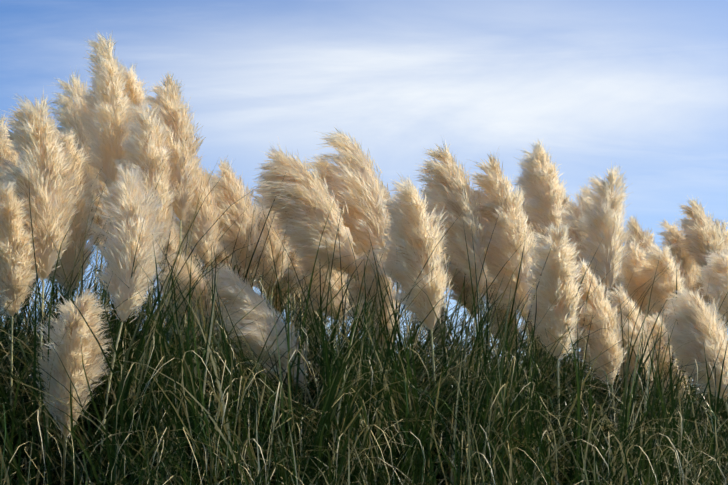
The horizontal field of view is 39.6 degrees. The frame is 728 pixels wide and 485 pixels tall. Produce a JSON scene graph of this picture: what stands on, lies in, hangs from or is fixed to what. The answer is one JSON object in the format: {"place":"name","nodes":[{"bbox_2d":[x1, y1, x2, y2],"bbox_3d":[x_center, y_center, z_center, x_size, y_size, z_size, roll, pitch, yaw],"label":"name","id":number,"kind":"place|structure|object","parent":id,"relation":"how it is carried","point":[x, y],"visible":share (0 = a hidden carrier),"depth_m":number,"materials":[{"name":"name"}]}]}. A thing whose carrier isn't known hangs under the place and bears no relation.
{"place":"outdoors","nodes":[
{"label":"outdoors","id":0,"kind":"place"},
{"bbox_2d":[0,54,727,435],"bbox_3d":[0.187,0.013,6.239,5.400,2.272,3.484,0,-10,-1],"label":"plume stems","id":1,"kind":"object","parent":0,"point":[124,290],"visible":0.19,"depth_m":5.34,"materials":[{"name":"beige plant"}]},
{"bbox_2d":[0,0,727,386],"label":"sky","id":2,"kind":"structure","parent":0,"point":[641,86],"materials":[{"name":"blue"}]},
{"bbox_2d":[2,330,726,484],"bbox_3d":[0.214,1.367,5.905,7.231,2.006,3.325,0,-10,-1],"label":"pampas thatch","id":3,"kind":"object","parent":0,"point":[147,420],"depth_m":5.26,"materials":[{"name":"green plant"}]},
{"label":"ground","id":4,"kind":"structure","parent":0,"visible":0},
{"bbox_2d":[0,155,727,484],"bbox_3d":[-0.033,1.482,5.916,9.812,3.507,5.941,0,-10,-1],"label":"grass","id":5,"kind":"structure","parent":4,"relation":"on","point":[193,401],"depth_m":4.41,"materials":[{"name":"green plant"}]},
{"bbox_2d":[7,219,727,484],"bbox_3d":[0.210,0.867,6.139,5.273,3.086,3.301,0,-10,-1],"label":"plant stems","id":6,"kind":"object","parent":4,"relation":"on","point":[110,377],"visible":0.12,"depth_m":4.98,"materials":[{"name":"green plant"}]},
{"bbox_2d":[0,31,727,437],"bbox_3d":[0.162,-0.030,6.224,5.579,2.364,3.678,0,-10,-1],"label":"pampas grass plumes","id":7,"kind":"object","parent":6,"relation":"attached to","point":[696,315],"visible":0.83,"depth_m":5.27,"materials":[{"name":"beige plant"}]}
]}

